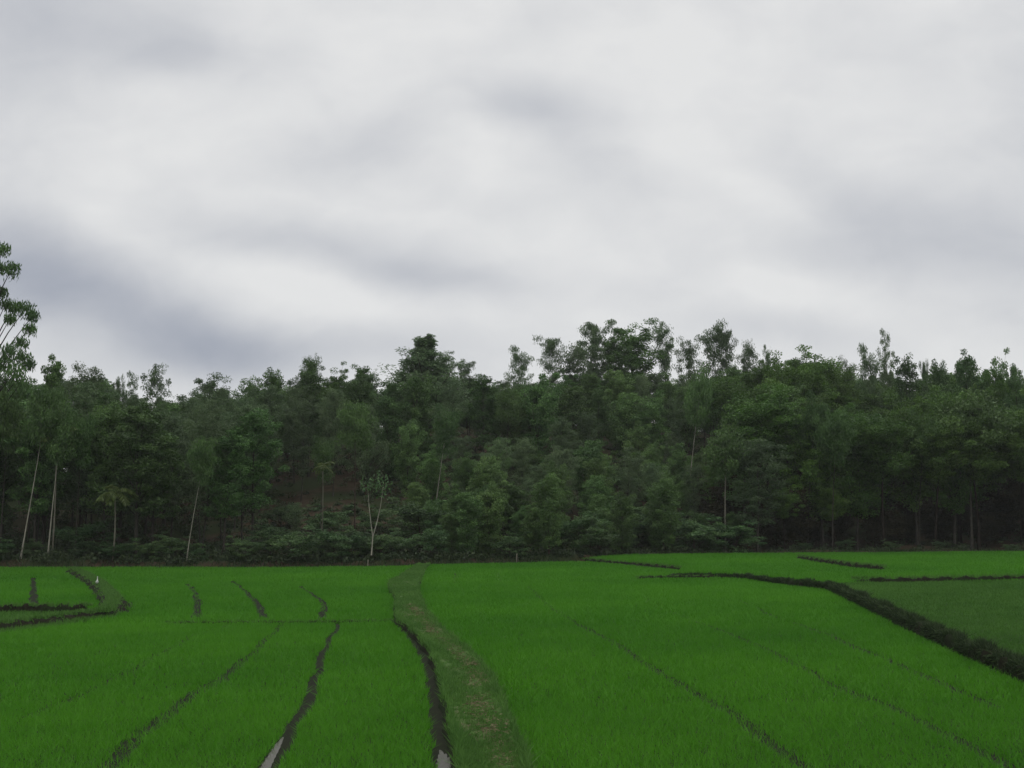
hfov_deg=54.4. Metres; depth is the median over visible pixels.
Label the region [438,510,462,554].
bushy tree
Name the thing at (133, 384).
eucalyptus tree
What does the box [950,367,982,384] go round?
broadleaf tree
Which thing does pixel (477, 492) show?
bushy tree
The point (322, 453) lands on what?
eucalyptus tree
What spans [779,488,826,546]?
shrub
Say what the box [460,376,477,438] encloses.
acacia tree
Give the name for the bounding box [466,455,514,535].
bushy tree
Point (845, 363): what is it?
eucalyptus tree
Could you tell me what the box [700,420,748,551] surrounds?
eucalyptus tree
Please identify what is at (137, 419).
acacia tree
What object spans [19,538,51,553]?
shrub
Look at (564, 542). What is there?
shrub
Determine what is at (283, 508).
shrub
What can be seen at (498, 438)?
bushy tree
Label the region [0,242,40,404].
eucalyptus tree
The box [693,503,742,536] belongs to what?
shrub
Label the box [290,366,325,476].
acacia tree
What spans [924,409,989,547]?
broadleaf tree
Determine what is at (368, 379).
eucalyptus tree
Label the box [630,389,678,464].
bushy tree
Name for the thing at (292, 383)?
eucalyptus tree
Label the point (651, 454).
bushy tree
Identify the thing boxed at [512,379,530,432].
bushy tree
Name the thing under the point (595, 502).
bushy tree
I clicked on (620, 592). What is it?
rice crop
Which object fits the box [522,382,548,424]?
eucalyptus tree
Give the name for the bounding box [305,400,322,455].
bushy tree
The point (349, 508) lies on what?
shrub
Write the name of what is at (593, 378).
acacia tree
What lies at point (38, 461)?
eucalyptus tree
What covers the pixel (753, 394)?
broadleaf tree
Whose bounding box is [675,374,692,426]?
eucalyptus tree
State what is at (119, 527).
acacia tree
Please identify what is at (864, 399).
acacia tree
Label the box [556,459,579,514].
eucalyptus tree
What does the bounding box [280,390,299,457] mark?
bushy tree
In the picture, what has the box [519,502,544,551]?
bushy tree
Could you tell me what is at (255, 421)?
acacia tree
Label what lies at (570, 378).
acacia tree
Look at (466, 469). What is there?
bushy tree
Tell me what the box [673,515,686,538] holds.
shrub
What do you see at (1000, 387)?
broadleaf tree
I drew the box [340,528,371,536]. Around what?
shrub
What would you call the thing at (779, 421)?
broadleaf tree
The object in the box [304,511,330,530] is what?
shrub
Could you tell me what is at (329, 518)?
shrub
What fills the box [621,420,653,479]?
bushy tree
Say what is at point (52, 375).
acacia tree
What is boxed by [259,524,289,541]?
shrub
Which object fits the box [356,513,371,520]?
shrub
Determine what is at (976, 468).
broadleaf tree
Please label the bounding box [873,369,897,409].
broadleaf tree
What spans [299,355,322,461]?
eucalyptus tree
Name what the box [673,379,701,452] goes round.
bushy tree
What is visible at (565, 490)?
bushy tree
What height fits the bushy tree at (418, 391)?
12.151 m
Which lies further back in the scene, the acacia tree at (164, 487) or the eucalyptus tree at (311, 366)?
the eucalyptus tree at (311, 366)
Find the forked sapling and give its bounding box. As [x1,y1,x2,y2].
[360,470,392,554]
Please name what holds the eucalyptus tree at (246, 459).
on the hill
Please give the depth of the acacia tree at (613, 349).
150.14 m
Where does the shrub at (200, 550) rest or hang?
on the hill
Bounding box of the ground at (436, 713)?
[0,560,1023,767]
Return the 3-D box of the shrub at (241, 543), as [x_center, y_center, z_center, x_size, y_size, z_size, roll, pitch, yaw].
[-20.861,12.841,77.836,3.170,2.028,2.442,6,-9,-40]
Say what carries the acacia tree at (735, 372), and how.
on the hill
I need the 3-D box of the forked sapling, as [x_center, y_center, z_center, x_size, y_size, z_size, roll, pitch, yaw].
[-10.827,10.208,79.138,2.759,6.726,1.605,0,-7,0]
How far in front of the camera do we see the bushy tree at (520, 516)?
90.71 m
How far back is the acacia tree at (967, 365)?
127.75 m
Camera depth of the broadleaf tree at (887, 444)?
100.46 m
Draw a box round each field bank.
[0,603,88,612]
[0,612,105,630]
[66,569,128,616]
[166,620,394,624]
[585,558,679,569]
[637,574,718,578]
[797,556,885,569]
[856,575,1023,582]
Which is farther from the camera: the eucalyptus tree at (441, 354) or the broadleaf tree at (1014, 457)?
the eucalyptus tree at (441, 354)
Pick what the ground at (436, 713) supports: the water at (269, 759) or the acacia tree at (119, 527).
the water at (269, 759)
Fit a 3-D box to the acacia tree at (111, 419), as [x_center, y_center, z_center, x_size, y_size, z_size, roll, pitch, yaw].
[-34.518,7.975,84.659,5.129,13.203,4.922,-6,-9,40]
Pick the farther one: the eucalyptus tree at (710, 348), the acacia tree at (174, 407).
the eucalyptus tree at (710, 348)
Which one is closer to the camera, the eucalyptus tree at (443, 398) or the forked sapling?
the forked sapling
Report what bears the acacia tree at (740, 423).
on the hill
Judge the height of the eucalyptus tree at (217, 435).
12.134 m
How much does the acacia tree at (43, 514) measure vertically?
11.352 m
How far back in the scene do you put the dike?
30.11 m
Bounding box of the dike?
[669,574,1023,681]
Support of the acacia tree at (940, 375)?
on the hill
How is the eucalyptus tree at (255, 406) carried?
on the hill
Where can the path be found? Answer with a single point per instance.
(443, 708)
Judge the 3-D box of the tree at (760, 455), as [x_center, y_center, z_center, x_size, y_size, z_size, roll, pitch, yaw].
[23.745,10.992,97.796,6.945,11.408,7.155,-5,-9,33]
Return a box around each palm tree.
[94,485,138,560]
[312,461,335,542]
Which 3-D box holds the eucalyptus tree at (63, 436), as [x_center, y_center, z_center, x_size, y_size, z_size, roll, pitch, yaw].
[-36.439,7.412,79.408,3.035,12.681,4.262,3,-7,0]
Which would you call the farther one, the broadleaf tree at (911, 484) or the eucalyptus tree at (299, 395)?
the eucalyptus tree at (299, 395)
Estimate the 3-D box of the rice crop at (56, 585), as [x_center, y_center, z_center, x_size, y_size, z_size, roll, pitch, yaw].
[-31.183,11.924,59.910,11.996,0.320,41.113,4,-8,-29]
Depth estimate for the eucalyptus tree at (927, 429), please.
102.13 m
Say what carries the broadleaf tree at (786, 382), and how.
on the hill
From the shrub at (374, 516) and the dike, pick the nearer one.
the dike
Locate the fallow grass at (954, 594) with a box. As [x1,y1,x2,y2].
[837,579,1023,655]
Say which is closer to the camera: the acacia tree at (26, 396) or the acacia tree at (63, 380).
the acacia tree at (26, 396)
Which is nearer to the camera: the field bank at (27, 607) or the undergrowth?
the field bank at (27, 607)
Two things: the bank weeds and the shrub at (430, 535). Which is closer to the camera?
the bank weeds
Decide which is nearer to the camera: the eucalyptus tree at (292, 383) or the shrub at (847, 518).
the shrub at (847, 518)
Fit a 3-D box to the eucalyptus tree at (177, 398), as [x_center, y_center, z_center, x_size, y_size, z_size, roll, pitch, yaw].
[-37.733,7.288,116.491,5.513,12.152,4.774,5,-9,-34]
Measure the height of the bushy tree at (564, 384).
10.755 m
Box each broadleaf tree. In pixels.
[318,361,354,468]
[600,318,673,396]
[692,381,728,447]
[698,463,730,503]
[708,369,741,427]
[711,379,792,532]
[713,382,802,540]
[731,359,783,400]
[756,377,794,472]
[762,350,812,397]
[763,484,805,549]
[773,414,861,547]
[782,344,852,414]
[787,397,825,478]
[795,393,829,484]
[815,484,850,546]
[820,402,857,494]
[823,412,895,549]
[824,364,865,421]
[844,410,914,548]
[870,405,913,512]
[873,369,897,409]
[875,390,957,544]
[877,406,917,542]
[879,379,912,482]
[900,415,975,545]
[909,375,959,498]
[912,383,992,544]
[920,366,972,390]
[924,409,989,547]
[930,382,1023,549]
[946,420,1009,549]
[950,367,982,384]
[960,447,1005,524]
[976,411,1012,540]
[977,347,1015,492]
[986,404,1023,542]
[990,409,1023,504]
[1001,383,1022,407]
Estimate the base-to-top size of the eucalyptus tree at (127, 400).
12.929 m
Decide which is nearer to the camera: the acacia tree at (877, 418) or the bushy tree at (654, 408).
the acacia tree at (877, 418)
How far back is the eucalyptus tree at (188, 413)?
97.61 m
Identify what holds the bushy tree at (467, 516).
on the hill
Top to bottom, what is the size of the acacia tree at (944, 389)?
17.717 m
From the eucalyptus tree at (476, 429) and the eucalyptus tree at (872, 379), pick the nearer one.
the eucalyptus tree at (476, 429)
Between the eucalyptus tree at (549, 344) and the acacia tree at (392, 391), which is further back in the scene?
the eucalyptus tree at (549, 344)
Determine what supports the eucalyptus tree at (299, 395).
on the hill
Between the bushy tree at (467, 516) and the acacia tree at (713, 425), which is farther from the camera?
the acacia tree at (713, 425)
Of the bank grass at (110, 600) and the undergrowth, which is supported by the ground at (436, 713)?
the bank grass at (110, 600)
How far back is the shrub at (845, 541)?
96.95 m
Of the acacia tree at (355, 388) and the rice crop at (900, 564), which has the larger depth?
the acacia tree at (355, 388)
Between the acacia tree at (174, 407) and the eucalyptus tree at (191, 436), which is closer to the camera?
the eucalyptus tree at (191, 436)
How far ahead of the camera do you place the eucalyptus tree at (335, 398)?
109.89 m
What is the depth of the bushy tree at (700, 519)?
97.06 m
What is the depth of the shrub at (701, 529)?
94.57 m
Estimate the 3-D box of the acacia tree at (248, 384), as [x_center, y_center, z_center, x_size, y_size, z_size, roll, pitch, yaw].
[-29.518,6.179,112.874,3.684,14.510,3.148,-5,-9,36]
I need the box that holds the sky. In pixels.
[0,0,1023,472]
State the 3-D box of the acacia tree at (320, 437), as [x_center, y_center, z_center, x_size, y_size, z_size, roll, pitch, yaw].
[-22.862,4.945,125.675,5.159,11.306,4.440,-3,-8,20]
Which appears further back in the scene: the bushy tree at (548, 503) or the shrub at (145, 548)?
the bushy tree at (548, 503)
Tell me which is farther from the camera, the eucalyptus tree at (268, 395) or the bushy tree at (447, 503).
the eucalyptus tree at (268, 395)
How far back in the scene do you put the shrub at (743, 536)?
95.05 m
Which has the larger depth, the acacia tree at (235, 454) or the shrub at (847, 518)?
the shrub at (847, 518)
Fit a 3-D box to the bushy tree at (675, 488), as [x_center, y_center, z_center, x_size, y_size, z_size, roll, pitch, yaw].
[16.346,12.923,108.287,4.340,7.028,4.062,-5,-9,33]
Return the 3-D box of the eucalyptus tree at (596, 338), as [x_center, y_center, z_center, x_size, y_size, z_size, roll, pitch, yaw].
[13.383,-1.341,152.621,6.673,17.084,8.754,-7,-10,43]
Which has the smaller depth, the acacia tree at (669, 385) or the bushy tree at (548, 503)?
the bushy tree at (548, 503)
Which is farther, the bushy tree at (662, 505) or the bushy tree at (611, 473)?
the bushy tree at (611, 473)
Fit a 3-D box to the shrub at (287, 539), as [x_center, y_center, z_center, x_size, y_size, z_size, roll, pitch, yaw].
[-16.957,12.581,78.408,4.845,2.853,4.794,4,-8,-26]
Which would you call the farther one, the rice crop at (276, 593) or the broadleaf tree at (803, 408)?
the broadleaf tree at (803, 408)
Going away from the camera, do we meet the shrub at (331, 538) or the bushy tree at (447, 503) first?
the shrub at (331, 538)
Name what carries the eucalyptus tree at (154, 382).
on the hill
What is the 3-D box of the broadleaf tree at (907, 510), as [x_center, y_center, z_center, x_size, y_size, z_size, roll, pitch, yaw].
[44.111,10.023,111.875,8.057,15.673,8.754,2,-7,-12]
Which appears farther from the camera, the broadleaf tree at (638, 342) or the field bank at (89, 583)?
the broadleaf tree at (638, 342)
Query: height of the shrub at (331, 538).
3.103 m
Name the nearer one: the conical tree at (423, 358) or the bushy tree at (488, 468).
the bushy tree at (488, 468)
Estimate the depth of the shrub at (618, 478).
116.51 m
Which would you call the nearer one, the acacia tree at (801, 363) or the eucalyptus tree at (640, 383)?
the eucalyptus tree at (640, 383)
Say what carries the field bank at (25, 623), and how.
on the ground at (436, 713)
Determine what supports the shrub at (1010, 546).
on the hill
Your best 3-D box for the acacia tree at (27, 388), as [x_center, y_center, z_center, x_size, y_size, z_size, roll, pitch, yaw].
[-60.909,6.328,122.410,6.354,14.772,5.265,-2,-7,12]
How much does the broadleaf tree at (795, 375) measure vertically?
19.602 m
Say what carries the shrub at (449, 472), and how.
on the hill
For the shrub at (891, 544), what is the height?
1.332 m
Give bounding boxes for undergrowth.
[0,421,1023,564]
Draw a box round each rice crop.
[0,563,439,767]
[0,566,99,608]
[420,560,1023,767]
[590,550,1023,582]
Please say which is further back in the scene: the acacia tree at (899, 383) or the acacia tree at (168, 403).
the acacia tree at (899, 383)
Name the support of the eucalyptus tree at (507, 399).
on the hill
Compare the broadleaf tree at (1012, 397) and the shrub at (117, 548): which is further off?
the broadleaf tree at (1012, 397)
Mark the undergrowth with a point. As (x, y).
(212, 550)
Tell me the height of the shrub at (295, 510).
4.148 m
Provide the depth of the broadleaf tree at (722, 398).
135.13 m
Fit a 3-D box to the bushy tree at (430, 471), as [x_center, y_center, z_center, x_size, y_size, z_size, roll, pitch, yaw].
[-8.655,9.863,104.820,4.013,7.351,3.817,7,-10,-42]
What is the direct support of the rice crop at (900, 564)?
on the ground at (436, 713)
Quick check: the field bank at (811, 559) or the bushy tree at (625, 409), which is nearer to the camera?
the field bank at (811, 559)
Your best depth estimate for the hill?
106.69 m
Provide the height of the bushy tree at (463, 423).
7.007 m
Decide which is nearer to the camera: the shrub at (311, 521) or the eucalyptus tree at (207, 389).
the shrub at (311, 521)
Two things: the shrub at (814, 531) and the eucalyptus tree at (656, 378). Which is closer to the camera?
the shrub at (814, 531)
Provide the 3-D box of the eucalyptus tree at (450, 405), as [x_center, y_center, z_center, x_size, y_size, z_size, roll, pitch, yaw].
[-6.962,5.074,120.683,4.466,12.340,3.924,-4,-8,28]
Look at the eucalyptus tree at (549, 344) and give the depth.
145.11 m
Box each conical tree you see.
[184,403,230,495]
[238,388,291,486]
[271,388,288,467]
[339,405,392,495]
[368,333,475,442]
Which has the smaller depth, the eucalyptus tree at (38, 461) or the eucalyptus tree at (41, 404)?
the eucalyptus tree at (41, 404)
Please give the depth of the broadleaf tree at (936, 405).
108.18 m
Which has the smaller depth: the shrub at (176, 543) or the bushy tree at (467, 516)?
the shrub at (176, 543)
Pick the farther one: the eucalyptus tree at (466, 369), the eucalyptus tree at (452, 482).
the eucalyptus tree at (466, 369)
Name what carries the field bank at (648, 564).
on the ground at (436, 713)
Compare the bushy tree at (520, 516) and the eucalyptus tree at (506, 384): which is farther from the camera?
the eucalyptus tree at (506, 384)
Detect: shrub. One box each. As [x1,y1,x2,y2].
[0,537,15,557]
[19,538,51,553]
[51,517,121,549]
[68,537,105,555]
[97,537,139,557]
[132,535,183,560]
[153,531,205,557]
[184,545,210,559]
[225,535,264,557]
[245,517,297,552]
[251,502,303,528]
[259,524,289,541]
[263,526,327,557]
[273,502,297,512]
[298,532,333,551]
[302,525,367,556]
[304,505,354,535]
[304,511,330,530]
[310,502,326,508]
[330,530,382,560]
[335,529,376,554]
[336,502,361,511]
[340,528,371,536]
[354,527,420,557]
[355,504,402,531]
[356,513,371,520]
[366,529,404,552]
[379,497,451,540]
[384,502,397,509]
[390,532,415,554]
[406,520,450,553]
[424,499,450,512]
[444,453,501,484]
[482,531,530,556]
[552,507,611,548]
[554,532,581,548]
[559,516,620,552]
[600,523,638,549]
[605,503,648,535]
[605,504,646,541]
[611,467,643,499]
[636,519,686,544]
[643,512,726,549]
[673,513,737,549]
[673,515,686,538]
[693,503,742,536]
[698,476,752,523]
[705,518,766,552]
[713,517,754,549]
[730,464,775,525]
[751,502,795,547]
[770,484,820,546]
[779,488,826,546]
[822,515,859,546]
[829,472,854,530]
[834,537,856,548]
[880,539,903,549]
[931,540,946,546]
[1001,541,1019,549]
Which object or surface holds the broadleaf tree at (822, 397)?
on the hill
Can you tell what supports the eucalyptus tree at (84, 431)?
on the hill
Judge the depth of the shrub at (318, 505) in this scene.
103.21 m
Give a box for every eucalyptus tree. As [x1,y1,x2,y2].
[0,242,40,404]
[0,386,26,554]
[15,408,32,537]
[19,382,74,558]
[20,406,71,533]
[26,385,64,541]
[35,381,81,405]
[35,399,78,551]
[36,427,78,548]
[58,381,126,540]
[64,361,106,526]
[69,408,105,546]
[71,388,131,525]
[108,392,149,409]
[111,374,127,521]
[125,370,138,532]
[131,364,171,539]
[155,411,200,537]
[172,394,205,491]
[176,394,203,525]
[176,397,242,548]
[183,399,219,542]
[183,436,217,560]
[187,372,231,478]
[196,413,249,540]
[200,404,222,519]
[201,387,242,427]
[216,396,271,539]
[220,405,261,529]
[230,385,287,513]
[243,397,265,519]
[278,385,314,483]
[280,376,304,472]
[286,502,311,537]
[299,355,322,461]
[310,435,340,528]
[314,398,342,481]
[315,387,350,496]
[334,400,379,528]
[354,373,379,409]
[427,405,460,483]
[431,376,452,426]
[431,402,465,503]
[433,377,468,472]
[435,350,456,395]
[447,481,464,509]
[451,358,477,436]
[466,375,486,452]
[479,437,514,488]
[491,377,517,434]
[494,385,525,480]
[503,345,534,393]
[507,436,537,491]
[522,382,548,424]
[532,334,567,386]
[555,341,595,395]
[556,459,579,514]
[574,318,618,384]
[622,455,648,512]
[634,373,654,447]
[639,462,670,517]
[647,372,664,431]
[653,321,674,405]
[672,336,700,426]
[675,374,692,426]
[682,361,715,516]
[694,318,734,427]
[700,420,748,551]
[713,325,738,384]
[734,339,762,390]
[761,344,772,369]
[792,390,831,545]
[809,408,856,548]
[838,355,857,430]
[854,342,884,415]
[876,328,894,408]
[903,407,943,543]
[918,359,931,503]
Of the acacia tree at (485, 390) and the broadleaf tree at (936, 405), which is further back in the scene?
the acacia tree at (485, 390)
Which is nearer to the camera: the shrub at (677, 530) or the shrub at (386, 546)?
the shrub at (386, 546)
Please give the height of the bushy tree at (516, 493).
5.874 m
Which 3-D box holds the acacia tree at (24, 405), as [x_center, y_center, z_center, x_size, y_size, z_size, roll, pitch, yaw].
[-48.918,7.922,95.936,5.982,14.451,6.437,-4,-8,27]
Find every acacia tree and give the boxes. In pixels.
[0,391,27,533]
[0,418,23,514]
[3,378,37,417]
[4,410,71,549]
[6,386,46,504]
[12,433,78,548]
[40,354,71,541]
[59,377,78,403]
[60,384,111,536]
[75,375,115,409]
[76,400,134,547]
[92,402,181,554]
[96,424,141,544]
[123,424,186,550]
[135,433,183,534]
[145,402,189,526]
[152,400,194,477]
[203,429,252,551]
[224,408,289,546]
[237,375,271,444]
[255,367,288,483]
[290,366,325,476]
[317,380,347,466]
[336,373,376,480]
[348,364,381,408]
[381,382,405,434]
[459,374,504,458]
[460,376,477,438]
[561,374,582,388]
[573,373,607,433]
[601,337,638,390]
[653,379,682,428]
[704,378,725,445]
[706,409,776,524]
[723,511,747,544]
[727,364,747,382]
[755,383,819,532]
[787,355,814,370]
[844,409,901,543]
[848,392,886,429]
[888,352,928,413]
[917,380,963,493]
[921,358,951,508]
[949,348,987,509]
[999,362,1023,477]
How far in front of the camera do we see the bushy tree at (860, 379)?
153.82 m
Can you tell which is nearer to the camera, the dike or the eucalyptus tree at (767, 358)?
the dike
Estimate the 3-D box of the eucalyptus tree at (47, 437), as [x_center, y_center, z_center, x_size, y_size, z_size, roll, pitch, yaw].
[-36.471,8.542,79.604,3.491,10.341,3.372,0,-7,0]
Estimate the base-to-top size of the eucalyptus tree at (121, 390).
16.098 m
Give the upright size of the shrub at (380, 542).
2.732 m
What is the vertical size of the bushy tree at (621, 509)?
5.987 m
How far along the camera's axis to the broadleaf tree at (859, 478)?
102.60 m
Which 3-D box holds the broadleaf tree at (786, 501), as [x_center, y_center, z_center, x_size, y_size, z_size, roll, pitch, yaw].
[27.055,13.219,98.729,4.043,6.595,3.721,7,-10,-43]
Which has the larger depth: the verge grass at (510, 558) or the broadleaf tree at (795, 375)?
the broadleaf tree at (795, 375)
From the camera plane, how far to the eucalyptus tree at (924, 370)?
133.89 m
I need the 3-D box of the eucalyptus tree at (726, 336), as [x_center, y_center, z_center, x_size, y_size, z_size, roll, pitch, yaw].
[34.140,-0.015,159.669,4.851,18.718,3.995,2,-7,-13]
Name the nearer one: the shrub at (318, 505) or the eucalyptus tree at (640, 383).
the shrub at (318, 505)
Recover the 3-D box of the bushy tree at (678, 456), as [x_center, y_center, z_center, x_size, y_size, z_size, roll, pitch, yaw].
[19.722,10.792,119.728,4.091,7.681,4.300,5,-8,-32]
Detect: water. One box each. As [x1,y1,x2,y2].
[260,737,283,767]
[436,750,450,767]
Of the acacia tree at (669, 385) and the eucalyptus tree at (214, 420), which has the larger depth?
the acacia tree at (669, 385)
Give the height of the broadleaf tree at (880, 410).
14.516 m
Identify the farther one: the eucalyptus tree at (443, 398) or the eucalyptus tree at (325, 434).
the eucalyptus tree at (443, 398)
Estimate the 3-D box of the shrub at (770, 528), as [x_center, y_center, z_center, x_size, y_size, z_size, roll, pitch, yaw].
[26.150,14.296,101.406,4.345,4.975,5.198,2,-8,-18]
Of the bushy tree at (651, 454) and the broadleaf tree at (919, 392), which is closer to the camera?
the bushy tree at (651, 454)
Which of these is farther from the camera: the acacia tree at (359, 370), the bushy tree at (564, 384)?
the bushy tree at (564, 384)
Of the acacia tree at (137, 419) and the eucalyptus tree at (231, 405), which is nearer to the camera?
the acacia tree at (137, 419)
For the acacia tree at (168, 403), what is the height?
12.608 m
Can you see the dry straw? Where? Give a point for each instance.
(474, 703)
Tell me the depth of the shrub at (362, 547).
80.19 m
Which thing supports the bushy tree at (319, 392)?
on the hill
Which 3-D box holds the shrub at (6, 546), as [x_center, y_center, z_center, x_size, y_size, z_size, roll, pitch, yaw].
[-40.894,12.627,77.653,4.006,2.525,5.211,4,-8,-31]
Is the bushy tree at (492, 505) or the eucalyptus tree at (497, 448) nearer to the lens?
the bushy tree at (492, 505)
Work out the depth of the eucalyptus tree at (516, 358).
143.07 m
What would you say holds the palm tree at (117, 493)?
on the hill
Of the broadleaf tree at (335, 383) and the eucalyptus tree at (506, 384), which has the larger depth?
the eucalyptus tree at (506, 384)
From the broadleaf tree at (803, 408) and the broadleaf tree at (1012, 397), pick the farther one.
the broadleaf tree at (1012, 397)
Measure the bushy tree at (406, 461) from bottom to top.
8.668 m
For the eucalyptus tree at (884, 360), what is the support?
on the hill
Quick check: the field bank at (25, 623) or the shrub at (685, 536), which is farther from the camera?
the shrub at (685, 536)
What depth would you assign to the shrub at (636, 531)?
97.67 m
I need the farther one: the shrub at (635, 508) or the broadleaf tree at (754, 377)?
the broadleaf tree at (754, 377)
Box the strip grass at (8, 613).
[0,609,118,631]
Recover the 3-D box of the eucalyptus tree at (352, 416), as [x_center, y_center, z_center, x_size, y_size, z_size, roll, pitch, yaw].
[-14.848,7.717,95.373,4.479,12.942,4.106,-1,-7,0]
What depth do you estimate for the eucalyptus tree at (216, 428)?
102.32 m
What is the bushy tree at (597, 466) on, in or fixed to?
on the hill
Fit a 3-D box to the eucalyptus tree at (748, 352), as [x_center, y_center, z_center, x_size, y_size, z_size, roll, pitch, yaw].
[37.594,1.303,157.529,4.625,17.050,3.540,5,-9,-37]
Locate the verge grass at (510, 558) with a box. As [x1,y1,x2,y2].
[0,547,1023,567]
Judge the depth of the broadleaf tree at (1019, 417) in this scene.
106.75 m
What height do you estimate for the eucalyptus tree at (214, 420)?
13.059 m
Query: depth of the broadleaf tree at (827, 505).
100.39 m
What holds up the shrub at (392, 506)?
on the hill
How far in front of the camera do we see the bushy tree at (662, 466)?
112.56 m
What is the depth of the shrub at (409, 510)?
88.75 m
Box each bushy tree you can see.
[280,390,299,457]
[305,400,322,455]
[316,383,325,443]
[368,389,410,480]
[390,418,427,493]
[394,373,440,472]
[401,482,430,533]
[413,443,447,502]
[418,498,446,550]
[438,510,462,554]
[440,482,467,542]
[447,451,480,493]
[451,492,485,552]
[458,388,478,426]
[465,485,501,549]
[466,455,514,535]
[471,480,508,555]
[483,437,511,479]
[487,388,503,437]
[492,386,533,468]
[500,480,535,536]
[506,505,530,546]
[508,373,562,466]
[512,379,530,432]
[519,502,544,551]
[531,473,568,554]
[535,460,576,538]
[546,374,579,450]
[570,439,617,511]
[577,454,617,505]
[577,475,616,533]
[581,493,613,548]
[598,453,619,496]
[603,369,637,441]
[603,491,642,551]
[606,392,645,466]
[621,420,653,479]
[624,372,650,408]
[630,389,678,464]
[635,442,668,492]
[639,459,676,512]
[641,477,682,549]
[642,514,671,549]
[644,470,684,522]
[666,443,694,501]
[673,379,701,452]
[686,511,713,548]
[688,450,708,492]
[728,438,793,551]
[854,378,880,429]
[968,364,1008,386]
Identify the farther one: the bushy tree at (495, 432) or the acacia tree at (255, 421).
the bushy tree at (495, 432)
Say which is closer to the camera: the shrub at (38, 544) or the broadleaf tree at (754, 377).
the shrub at (38, 544)
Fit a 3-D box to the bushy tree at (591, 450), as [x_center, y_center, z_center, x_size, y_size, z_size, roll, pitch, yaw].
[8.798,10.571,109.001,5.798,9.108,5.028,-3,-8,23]
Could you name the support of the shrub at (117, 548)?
on the hill
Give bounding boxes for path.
[388,565,531,767]
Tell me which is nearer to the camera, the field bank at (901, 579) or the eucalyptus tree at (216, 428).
the field bank at (901, 579)
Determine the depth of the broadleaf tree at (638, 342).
154.72 m
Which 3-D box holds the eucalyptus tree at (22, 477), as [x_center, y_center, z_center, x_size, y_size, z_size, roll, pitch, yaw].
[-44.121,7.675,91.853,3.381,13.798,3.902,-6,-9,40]
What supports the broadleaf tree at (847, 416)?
on the hill
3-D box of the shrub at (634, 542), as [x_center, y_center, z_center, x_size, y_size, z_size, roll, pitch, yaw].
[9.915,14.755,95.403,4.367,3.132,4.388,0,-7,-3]
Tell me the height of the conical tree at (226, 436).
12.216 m
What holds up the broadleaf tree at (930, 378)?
on the hill
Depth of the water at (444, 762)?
17.86 m
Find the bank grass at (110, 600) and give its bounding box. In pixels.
[0,553,1023,627]
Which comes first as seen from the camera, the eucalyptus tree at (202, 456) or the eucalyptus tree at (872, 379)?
the eucalyptus tree at (202, 456)
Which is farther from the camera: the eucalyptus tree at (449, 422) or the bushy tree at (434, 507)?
the eucalyptus tree at (449, 422)
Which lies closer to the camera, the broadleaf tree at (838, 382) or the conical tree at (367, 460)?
the conical tree at (367, 460)
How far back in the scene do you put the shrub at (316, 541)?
83.87 m
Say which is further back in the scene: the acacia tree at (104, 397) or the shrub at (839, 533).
the shrub at (839, 533)
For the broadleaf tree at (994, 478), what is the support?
on the hill
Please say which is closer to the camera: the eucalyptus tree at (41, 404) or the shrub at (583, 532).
the eucalyptus tree at (41, 404)
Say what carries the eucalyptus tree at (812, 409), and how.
on the hill
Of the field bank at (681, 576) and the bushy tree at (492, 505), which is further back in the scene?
the bushy tree at (492, 505)
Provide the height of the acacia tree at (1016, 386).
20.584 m
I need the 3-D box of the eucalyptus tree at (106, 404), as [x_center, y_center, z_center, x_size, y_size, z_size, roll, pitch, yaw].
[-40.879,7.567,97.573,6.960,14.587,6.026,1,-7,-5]
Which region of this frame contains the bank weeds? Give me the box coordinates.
[671,572,1023,680]
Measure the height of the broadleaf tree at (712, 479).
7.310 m
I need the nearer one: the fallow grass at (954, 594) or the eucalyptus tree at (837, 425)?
the fallow grass at (954, 594)
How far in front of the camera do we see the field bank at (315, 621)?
39.38 m
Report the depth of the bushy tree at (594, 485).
99.62 m
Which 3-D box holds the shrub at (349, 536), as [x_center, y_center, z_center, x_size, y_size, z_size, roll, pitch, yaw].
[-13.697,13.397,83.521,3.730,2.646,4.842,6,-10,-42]
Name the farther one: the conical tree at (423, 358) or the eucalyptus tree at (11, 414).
the conical tree at (423, 358)
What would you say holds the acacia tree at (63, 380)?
on the hill
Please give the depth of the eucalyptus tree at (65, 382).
123.49 m
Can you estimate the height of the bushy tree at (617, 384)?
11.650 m
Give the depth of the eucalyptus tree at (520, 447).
108.60 m
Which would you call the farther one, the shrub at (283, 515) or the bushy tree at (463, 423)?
the bushy tree at (463, 423)
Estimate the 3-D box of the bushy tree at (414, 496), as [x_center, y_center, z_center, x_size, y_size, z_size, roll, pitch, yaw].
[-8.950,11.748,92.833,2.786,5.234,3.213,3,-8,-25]
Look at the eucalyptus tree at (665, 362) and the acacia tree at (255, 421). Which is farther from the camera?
the eucalyptus tree at (665, 362)
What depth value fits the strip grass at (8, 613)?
40.52 m
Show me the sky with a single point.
(240, 189)
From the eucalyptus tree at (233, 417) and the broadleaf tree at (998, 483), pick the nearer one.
the eucalyptus tree at (233, 417)
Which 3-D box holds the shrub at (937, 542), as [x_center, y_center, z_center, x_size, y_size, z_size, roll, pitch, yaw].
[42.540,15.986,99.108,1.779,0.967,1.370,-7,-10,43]
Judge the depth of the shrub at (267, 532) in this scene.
80.19 m
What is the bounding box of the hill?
[0,423,1023,568]
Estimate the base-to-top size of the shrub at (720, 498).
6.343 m
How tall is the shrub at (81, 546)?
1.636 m
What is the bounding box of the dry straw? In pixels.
[407,604,520,767]

